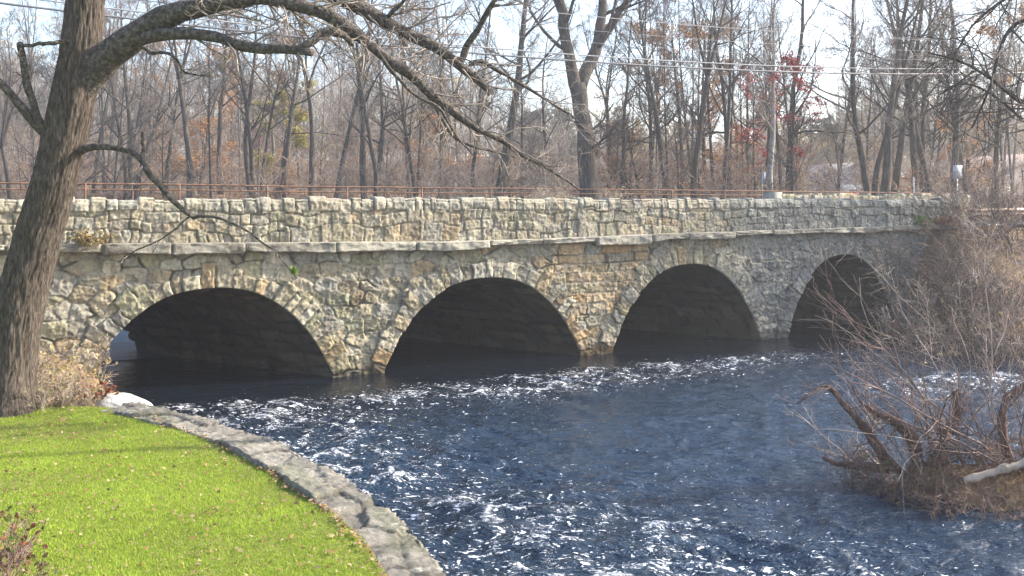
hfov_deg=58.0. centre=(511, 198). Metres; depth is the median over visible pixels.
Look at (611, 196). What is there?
dry grass clump
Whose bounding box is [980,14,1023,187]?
bare tree
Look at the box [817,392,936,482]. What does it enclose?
bare shrub
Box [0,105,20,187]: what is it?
sapling
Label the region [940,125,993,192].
sapling
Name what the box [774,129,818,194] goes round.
sapling
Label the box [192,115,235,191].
sapling
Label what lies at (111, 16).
overhead cable
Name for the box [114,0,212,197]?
bare tree
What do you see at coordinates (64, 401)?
dry weed
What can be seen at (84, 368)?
dry weed
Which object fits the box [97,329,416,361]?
water upstream
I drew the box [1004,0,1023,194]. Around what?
bare tree
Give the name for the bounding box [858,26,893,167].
bare tree
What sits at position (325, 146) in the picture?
sapling
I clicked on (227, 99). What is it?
bare tree
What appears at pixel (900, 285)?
bramble
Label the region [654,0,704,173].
bare tree
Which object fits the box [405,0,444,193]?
bare tree
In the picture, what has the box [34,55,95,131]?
bare tree
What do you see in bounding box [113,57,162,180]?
bare tree
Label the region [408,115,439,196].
sapling
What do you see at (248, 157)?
bare tree
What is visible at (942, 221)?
wall weed
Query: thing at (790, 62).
red leaved tree
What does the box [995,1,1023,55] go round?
bare tree
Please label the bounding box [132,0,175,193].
bare tree
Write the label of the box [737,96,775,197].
bare tree
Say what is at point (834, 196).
stone wall
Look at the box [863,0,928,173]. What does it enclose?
bare tree
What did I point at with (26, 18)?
bare tree
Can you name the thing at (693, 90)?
bare tree
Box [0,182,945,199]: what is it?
pipe railing
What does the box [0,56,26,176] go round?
bare tree
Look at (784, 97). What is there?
bare tree
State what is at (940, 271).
bramble
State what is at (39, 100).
bare tree
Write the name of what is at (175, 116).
bare tree
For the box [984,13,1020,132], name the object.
bare tree
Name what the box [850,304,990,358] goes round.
bramble
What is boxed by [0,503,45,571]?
brown bush
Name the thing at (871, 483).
brush tangle
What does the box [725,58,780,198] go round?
red leaved tree
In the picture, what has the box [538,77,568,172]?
bare tree
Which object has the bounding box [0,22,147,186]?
bare tree
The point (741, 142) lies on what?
bare tree
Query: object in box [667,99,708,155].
bare tree
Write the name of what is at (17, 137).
sapling
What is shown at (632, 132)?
tree
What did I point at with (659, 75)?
bare tree
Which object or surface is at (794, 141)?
bare tree
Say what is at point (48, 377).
dry weed
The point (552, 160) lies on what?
sapling
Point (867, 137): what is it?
bare tree
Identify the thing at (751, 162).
sapling
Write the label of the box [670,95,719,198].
sapling
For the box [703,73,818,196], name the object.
tree
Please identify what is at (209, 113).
bare tree
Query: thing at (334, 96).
woods
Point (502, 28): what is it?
sky
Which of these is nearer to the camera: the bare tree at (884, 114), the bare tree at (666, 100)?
the bare tree at (666, 100)
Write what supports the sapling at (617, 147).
on the ground at (1014, 480)
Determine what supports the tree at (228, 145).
on the ground at (1014, 480)
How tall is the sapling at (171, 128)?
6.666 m
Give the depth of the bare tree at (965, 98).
65.47 m
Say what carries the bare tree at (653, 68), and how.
on the ground at (1014, 480)
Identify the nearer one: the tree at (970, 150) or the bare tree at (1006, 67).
the bare tree at (1006, 67)
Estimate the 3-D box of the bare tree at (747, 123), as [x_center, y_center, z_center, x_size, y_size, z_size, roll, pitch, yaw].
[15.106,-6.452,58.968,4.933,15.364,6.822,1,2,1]
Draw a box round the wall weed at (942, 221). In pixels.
[935,215,958,227]
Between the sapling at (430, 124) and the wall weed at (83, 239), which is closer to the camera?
the wall weed at (83, 239)
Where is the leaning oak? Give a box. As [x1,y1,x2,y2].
[0,0,618,417]
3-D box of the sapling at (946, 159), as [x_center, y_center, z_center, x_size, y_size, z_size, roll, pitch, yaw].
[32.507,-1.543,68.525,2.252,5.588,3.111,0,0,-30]
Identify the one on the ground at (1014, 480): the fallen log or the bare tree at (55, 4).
the bare tree at (55, 4)
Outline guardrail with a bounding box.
[967,208,1023,227]
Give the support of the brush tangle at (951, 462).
on the ground at (1014, 480)
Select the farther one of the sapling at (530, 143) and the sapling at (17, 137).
the sapling at (17, 137)
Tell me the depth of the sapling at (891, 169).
76.50 m
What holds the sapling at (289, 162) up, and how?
on the ground at (1014, 480)
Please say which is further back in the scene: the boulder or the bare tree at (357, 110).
the bare tree at (357, 110)
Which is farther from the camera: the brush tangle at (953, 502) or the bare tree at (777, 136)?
the bare tree at (777, 136)
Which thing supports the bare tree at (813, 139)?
on the ground at (1014, 480)
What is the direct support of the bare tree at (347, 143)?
on the ground at (1014, 480)
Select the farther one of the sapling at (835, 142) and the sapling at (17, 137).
the sapling at (17, 137)
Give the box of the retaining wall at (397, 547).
[100,401,445,575]
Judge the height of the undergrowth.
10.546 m
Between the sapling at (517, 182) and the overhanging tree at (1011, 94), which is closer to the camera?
the overhanging tree at (1011, 94)
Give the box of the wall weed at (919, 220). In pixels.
[914,214,934,227]
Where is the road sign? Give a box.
[953,165,961,195]
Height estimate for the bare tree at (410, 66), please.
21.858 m
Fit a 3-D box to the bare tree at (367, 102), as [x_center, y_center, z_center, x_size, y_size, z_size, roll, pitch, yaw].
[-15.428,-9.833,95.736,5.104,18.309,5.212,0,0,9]
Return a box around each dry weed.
[22,368,86,411]
[37,343,79,400]
[38,332,117,391]
[40,370,105,409]
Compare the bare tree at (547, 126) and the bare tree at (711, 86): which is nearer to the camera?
the bare tree at (711, 86)
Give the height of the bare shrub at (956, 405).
1.446 m
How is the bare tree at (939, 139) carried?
on the ground at (1014, 480)
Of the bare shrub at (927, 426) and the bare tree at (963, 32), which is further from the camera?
the bare tree at (963, 32)
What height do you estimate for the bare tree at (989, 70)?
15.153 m
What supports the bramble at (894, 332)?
on the ground at (1014, 480)
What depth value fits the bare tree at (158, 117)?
62.16 m
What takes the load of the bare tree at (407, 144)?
on the ground at (1014, 480)
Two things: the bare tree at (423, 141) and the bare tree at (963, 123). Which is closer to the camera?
the bare tree at (963, 123)
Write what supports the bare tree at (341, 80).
on the ground at (1014, 480)
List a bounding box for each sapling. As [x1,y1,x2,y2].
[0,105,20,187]
[5,120,32,190]
[74,117,96,198]
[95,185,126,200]
[121,124,165,196]
[130,107,184,197]
[145,88,206,192]
[180,110,228,189]
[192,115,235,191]
[239,123,271,197]
[248,130,283,181]
[275,124,299,193]
[298,127,338,195]
[328,117,359,185]
[349,131,384,184]
[367,107,404,181]
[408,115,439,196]
[427,129,455,173]
[450,122,486,170]
[477,140,500,187]
[492,105,537,196]
[511,119,546,198]
[542,147,564,191]
[599,116,639,188]
[603,99,664,197]
[643,101,702,197]
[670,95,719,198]
[740,145,763,196]
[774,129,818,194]
[775,118,812,188]
[810,158,835,193]
[811,101,867,191]
[872,131,910,191]
[929,143,970,186]
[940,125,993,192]
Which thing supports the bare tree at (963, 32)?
on the ground at (1014, 480)
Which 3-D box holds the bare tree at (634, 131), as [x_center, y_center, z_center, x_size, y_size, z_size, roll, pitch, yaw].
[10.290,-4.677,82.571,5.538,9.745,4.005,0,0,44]
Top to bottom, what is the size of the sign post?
2.550 m
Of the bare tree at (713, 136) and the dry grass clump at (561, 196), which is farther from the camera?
the bare tree at (713, 136)
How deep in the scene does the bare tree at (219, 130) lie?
70.71 m
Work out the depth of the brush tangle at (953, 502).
13.60 m
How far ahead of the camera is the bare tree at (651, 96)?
56.05 m
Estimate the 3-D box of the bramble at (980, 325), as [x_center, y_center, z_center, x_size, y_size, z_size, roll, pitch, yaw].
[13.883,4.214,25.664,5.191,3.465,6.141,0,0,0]
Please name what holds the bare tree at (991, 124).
on the ground at (1014, 480)
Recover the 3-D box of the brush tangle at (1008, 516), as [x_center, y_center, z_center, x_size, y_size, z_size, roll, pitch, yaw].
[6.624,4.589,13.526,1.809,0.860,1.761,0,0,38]
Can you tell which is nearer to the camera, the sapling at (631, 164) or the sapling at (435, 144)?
the sapling at (631, 164)
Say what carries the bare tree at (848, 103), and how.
on the ground at (1014, 480)
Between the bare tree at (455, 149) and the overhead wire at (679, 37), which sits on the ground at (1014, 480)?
the bare tree at (455, 149)
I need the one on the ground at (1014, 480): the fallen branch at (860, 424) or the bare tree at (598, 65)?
the bare tree at (598, 65)
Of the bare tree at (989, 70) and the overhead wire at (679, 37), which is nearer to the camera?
the overhead wire at (679, 37)
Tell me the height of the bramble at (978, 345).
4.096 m
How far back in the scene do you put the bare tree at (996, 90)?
58.84 m
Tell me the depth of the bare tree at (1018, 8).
39.48 m
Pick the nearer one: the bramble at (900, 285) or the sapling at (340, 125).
the bramble at (900, 285)
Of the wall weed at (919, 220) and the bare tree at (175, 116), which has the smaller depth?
the wall weed at (919, 220)
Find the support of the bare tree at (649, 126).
on the ground at (1014, 480)
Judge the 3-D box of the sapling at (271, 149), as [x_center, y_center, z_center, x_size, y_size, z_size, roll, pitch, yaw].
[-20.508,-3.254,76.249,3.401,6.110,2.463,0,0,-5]
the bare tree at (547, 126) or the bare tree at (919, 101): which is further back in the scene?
the bare tree at (547, 126)
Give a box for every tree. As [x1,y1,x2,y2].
[0,3,54,199]
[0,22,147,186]
[0,35,55,187]
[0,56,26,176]
[0,90,6,121]
[5,50,52,198]
[8,0,49,177]
[26,0,131,101]
[34,0,212,199]
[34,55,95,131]
[43,0,63,55]
[88,32,171,198]
[91,0,178,193]
[94,0,131,193]
[97,0,162,180]
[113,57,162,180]
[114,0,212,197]
[115,0,171,160]
[119,68,238,193]
[122,0,241,195]
[131,3,195,179]
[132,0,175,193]
[172,23,205,105]
[178,10,264,193]
[180,21,242,172]
[183,5,316,198]
[187,14,228,198]
[212,28,259,188]
[218,9,240,189]
[231,6,373,197]
[236,5,292,195]
[250,0,318,192]
[251,66,317,197]
[255,3,355,195]
[260,7,316,153]
[299,0,450,198]
[305,17,355,181]
[329,6,363,185]
[331,0,456,196]
[333,0,414,197]
[338,32,384,183]
[345,44,382,157]
[357,0,431,197]
[385,24,436,172]
[391,0,443,193]
[395,60,520,198]
[397,0,447,194]
[398,0,492,198]
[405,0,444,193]
[412,0,500,195]
[416,0,548,197]
[418,6,457,191]
[452,2,498,192]
[458,0,596,196]
[463,64,557,149]
[466,97,490,168]
[472,0,563,198]
[488,26,581,192]
[513,100,567,191]
[520,0,657,199]
[520,107,555,168]
[537,108,577,165]
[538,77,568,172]
[558,0,697,199]
[562,0,647,195]
[591,65,715,198]
[602,0,698,198]
[602,96,647,167]
[603,0,685,199]
[611,1,697,192]
[619,0,701,196]
[620,0,707,196]
[631,14,676,192]
[643,0,689,198]
[652,0,742,198]
[652,104,689,187]
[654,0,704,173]
[659,0,742,191]
[666,1,741,198]
[667,0,779,198]
[667,0,786,198]
[667,1,715,168]
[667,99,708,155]
[673,8,729,156]
[689,86,727,197]
[695,0,775,198]
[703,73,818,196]
[715,0,762,156]
[715,0,884,193]
[716,0,795,197]
[719,9,765,192]
[725,0,805,190]
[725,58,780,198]
[737,0,828,193]
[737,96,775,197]
[739,39,827,193]
[743,0,782,188]
[744,0,800,198]
[750,0,799,190]
[761,78,833,189]
[761,80,807,179]
[780,0,981,195]
[785,105,830,188]
[804,0,987,192]
[805,116,846,167]
[805,122,850,164]
[823,0,887,190]
[829,20,906,178]
[831,21,919,190]
[841,0,1002,192]
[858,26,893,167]
[860,0,977,191]
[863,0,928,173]
[867,0,1023,192]
[873,0,979,192]
[874,0,1013,217]
[878,50,917,159]
[878,89,1002,199]
[880,10,969,176]
[882,15,941,175]
[896,0,1023,179]
[897,5,936,133]
[905,25,975,176]
[905,64,944,168]
[907,0,986,191]
[919,7,967,167]
[933,17,996,205]
[935,0,1023,217]
[938,16,1023,218]
[963,0,1021,203]
[969,69,1015,155]
[974,45,1015,137]
[976,0,1023,22]
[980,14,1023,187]
[982,0,1013,206]
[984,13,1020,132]
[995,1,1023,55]
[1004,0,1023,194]
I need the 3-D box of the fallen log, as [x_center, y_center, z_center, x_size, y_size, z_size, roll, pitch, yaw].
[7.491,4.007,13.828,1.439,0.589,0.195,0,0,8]
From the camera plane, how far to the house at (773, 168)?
94.55 m
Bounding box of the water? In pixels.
[92,321,1023,575]
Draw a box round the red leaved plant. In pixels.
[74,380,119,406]
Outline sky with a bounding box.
[0,0,1023,176]
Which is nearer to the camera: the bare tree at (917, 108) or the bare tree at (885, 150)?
the bare tree at (885, 150)
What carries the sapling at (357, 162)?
on the ground at (1014, 480)
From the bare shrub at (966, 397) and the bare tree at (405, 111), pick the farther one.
the bare tree at (405, 111)
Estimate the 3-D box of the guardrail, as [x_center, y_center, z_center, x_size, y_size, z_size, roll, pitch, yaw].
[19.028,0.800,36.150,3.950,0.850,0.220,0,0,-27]
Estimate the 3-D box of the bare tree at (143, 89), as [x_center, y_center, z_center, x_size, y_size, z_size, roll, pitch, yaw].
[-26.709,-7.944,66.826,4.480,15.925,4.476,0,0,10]
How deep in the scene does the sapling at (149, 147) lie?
61.27 m
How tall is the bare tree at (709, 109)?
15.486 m
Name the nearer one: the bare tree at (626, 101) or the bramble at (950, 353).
the bramble at (950, 353)
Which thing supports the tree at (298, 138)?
on the ground at (1014, 480)
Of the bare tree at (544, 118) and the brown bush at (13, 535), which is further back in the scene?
the bare tree at (544, 118)
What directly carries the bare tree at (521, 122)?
on the ground at (1014, 480)
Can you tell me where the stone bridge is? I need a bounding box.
[0,196,970,377]
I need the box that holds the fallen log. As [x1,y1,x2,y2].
[961,458,1023,483]
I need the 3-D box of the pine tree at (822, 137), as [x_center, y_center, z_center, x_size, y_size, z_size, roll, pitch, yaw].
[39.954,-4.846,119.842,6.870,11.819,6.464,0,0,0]
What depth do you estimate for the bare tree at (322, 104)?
92.19 m
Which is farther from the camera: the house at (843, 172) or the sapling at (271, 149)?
the house at (843, 172)
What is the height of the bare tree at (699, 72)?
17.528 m
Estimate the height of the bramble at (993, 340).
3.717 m
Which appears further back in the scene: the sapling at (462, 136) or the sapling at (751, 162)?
the sapling at (462, 136)
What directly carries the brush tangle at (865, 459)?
on the ground at (1014, 480)
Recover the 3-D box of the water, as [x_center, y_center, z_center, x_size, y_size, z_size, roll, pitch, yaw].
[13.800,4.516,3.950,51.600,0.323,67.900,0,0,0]
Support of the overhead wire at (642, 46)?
attached to the utility pole
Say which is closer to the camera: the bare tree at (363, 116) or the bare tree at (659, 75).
the bare tree at (363, 116)
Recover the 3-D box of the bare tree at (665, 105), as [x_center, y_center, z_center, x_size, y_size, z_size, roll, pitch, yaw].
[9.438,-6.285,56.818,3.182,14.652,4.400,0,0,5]
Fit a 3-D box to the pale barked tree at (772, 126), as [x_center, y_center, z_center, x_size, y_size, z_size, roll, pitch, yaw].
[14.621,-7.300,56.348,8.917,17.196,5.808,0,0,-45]
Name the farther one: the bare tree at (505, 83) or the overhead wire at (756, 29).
the bare tree at (505, 83)
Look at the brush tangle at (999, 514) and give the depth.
13.55 m
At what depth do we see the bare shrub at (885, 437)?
15.37 m
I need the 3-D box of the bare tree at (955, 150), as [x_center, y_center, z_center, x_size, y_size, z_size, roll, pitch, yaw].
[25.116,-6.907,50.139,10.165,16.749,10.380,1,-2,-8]
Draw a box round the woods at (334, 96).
[0,10,1023,198]
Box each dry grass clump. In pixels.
[524,184,570,198]
[538,182,575,198]
[594,186,629,199]
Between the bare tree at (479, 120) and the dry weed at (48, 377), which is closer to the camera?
the dry weed at (48, 377)
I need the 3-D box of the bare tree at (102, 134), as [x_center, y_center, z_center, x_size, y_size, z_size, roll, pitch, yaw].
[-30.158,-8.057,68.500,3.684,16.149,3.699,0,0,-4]
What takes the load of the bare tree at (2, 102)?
on the ground at (1014, 480)
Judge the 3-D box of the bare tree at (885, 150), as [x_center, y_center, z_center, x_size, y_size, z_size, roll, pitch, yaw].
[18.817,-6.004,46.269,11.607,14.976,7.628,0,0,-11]
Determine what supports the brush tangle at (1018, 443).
on the ground at (1014, 480)
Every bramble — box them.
[850,198,1023,340]
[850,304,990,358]
[854,328,922,343]
[867,285,991,334]
[873,274,1023,365]
[880,177,1023,326]
[883,154,1023,259]
[894,332,1000,365]
[899,258,1023,371]
[911,296,1023,372]
[919,208,1023,330]
[930,155,1023,251]
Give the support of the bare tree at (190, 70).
on the ground at (1014, 480)
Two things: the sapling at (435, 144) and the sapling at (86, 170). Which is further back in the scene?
the sapling at (435, 144)
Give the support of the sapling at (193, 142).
on the ground at (1014, 480)
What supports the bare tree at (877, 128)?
on the ground at (1014, 480)
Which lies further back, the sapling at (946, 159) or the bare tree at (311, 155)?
the sapling at (946, 159)
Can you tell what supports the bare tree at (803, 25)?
on the ground at (1014, 480)
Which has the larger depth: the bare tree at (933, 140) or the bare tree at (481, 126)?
the bare tree at (481, 126)
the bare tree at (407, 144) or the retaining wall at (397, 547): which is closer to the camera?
the retaining wall at (397, 547)
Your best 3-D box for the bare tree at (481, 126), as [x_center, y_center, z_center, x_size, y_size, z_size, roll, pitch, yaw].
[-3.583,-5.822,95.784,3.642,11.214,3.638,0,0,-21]
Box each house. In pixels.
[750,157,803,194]
[776,162,873,194]
[931,154,1023,207]
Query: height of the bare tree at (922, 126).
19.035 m
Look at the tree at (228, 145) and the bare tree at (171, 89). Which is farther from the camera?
the bare tree at (171, 89)
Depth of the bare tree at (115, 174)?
58.42 m
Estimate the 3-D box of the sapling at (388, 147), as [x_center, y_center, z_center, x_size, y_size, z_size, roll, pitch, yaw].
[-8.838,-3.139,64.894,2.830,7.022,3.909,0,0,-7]
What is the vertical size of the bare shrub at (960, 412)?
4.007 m
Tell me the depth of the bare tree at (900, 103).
71.91 m
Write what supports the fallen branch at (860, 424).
on the water
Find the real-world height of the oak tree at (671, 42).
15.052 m
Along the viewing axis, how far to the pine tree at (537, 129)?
117.49 m
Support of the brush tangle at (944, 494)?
in the water
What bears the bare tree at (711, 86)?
on the ground at (1014, 480)
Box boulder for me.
[92,392,151,407]
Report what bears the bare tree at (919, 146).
on the ground at (1014, 480)
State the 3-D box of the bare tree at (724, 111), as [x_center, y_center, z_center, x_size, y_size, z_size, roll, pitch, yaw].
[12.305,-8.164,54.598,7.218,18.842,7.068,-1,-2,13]
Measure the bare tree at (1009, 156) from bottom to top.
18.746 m
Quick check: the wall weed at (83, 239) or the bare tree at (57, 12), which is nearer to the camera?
the wall weed at (83, 239)
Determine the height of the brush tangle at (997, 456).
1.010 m
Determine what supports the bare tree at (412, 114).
on the ground at (1014, 480)
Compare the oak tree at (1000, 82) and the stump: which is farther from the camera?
the oak tree at (1000, 82)
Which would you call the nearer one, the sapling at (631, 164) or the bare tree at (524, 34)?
the bare tree at (524, 34)
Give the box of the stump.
[836,368,927,469]
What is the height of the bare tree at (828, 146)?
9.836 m
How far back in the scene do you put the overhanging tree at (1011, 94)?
15.23 m
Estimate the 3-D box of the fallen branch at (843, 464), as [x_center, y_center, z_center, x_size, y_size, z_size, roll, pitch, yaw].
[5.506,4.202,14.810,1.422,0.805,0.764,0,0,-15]
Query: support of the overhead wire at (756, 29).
attached to the utility pole
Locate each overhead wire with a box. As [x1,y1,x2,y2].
[167,0,1022,60]
[322,3,1023,52]
[439,0,1010,42]
[486,5,1005,40]
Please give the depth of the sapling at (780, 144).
60.52 m
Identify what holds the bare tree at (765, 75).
on the ground at (1014, 480)
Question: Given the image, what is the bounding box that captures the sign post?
[761,171,764,198]
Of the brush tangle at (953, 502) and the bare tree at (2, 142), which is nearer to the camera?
the brush tangle at (953, 502)
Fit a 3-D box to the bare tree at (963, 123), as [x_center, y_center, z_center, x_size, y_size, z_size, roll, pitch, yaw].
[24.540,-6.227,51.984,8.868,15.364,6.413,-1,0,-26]
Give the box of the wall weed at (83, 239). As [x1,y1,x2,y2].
[71,227,113,248]
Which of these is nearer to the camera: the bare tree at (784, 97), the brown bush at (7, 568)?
the brown bush at (7, 568)
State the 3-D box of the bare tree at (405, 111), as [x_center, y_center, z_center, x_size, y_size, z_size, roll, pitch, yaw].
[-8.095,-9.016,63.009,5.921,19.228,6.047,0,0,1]
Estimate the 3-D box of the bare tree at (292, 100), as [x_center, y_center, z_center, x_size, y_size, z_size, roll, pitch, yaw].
[-14.036,-8.588,63.673,9.483,17.796,9.684,2,2,20]
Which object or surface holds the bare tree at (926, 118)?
on the ground at (1014, 480)
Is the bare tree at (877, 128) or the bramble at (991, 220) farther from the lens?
the bare tree at (877, 128)
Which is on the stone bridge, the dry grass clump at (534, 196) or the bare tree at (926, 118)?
the dry grass clump at (534, 196)
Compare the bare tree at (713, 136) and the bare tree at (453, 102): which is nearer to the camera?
the bare tree at (713, 136)
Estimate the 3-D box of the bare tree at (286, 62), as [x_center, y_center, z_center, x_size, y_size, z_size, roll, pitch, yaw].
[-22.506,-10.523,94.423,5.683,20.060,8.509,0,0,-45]
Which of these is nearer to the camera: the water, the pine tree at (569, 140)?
the water
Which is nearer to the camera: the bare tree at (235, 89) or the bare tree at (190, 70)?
the bare tree at (190, 70)
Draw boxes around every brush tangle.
[830,466,912,502]
[831,433,962,503]
[867,472,980,510]
[880,451,1011,520]
[897,464,1023,524]
[914,425,1020,485]
[953,479,1023,522]
[954,427,1023,483]
[992,428,1023,476]
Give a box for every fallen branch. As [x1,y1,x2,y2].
[768,363,897,466]
[805,435,900,484]
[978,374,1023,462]
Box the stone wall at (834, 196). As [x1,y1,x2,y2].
[764,192,972,218]
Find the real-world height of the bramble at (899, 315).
2.281 m
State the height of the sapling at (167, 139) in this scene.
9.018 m
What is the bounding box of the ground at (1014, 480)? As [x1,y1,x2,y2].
[0,158,1023,510]
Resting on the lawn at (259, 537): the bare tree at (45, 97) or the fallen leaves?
the fallen leaves
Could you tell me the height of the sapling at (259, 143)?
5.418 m
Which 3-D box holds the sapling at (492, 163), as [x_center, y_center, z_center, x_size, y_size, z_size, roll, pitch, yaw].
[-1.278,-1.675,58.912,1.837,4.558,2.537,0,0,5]
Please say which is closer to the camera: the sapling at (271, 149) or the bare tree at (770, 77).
the bare tree at (770, 77)
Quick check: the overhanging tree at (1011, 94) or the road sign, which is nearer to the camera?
the overhanging tree at (1011, 94)
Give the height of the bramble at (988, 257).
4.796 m
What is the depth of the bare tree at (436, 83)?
85.31 m
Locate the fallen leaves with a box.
[0,403,389,575]
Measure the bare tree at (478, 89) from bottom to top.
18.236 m
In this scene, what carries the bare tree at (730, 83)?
on the ground at (1014, 480)
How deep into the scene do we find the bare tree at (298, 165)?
77.61 m
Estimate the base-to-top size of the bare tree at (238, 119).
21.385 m
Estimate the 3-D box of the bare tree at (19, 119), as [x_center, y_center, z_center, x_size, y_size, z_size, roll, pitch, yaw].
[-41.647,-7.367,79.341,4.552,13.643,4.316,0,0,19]
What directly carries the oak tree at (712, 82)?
on the ground at (1014, 480)
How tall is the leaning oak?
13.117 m
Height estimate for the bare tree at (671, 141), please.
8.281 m
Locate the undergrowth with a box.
[0,122,1023,218]
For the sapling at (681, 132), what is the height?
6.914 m
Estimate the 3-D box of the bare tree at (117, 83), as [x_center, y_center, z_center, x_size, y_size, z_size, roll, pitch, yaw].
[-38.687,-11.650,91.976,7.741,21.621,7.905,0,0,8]
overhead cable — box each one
[0,2,1023,74]
[41,0,1023,68]
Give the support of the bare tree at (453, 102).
on the ground at (1014, 480)
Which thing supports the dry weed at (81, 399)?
on the ground at (1014, 480)
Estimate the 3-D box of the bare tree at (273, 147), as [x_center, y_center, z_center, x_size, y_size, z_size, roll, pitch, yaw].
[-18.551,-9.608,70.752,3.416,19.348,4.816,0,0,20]
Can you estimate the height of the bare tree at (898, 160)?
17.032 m
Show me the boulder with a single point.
(112, 400)
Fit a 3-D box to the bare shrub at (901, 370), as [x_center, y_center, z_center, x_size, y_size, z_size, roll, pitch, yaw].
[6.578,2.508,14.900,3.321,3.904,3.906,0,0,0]
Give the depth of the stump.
14.85 m
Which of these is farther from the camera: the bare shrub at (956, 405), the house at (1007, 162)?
the house at (1007, 162)
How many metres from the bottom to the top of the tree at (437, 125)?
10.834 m
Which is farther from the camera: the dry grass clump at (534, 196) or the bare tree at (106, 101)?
the bare tree at (106, 101)
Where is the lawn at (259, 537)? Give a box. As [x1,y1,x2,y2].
[0,410,379,575]
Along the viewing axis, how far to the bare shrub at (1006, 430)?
14.55 m
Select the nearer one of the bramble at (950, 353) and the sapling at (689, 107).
the bramble at (950, 353)
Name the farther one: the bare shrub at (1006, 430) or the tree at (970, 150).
the tree at (970, 150)
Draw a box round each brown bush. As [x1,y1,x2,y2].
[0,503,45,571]
[0,533,49,575]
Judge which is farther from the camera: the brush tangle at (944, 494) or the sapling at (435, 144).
the sapling at (435, 144)
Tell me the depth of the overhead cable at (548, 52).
35.95 m
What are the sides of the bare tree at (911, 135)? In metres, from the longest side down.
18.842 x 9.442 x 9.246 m
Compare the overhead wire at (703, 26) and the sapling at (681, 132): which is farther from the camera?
the sapling at (681, 132)
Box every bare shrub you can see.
[782,373,986,485]
[789,177,1023,517]
[793,236,1023,465]
[808,342,1018,474]
[809,214,1023,481]
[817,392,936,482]
[919,389,983,465]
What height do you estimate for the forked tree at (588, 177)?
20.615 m
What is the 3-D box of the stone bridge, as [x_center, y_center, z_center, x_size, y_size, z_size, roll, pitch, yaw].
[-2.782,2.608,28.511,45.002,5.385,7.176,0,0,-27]
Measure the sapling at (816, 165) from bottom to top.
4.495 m
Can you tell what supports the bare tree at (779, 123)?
on the ground at (1014, 480)
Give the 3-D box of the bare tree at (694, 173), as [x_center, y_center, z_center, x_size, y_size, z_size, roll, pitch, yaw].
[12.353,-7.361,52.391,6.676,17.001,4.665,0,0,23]
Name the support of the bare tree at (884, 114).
on the ground at (1014, 480)

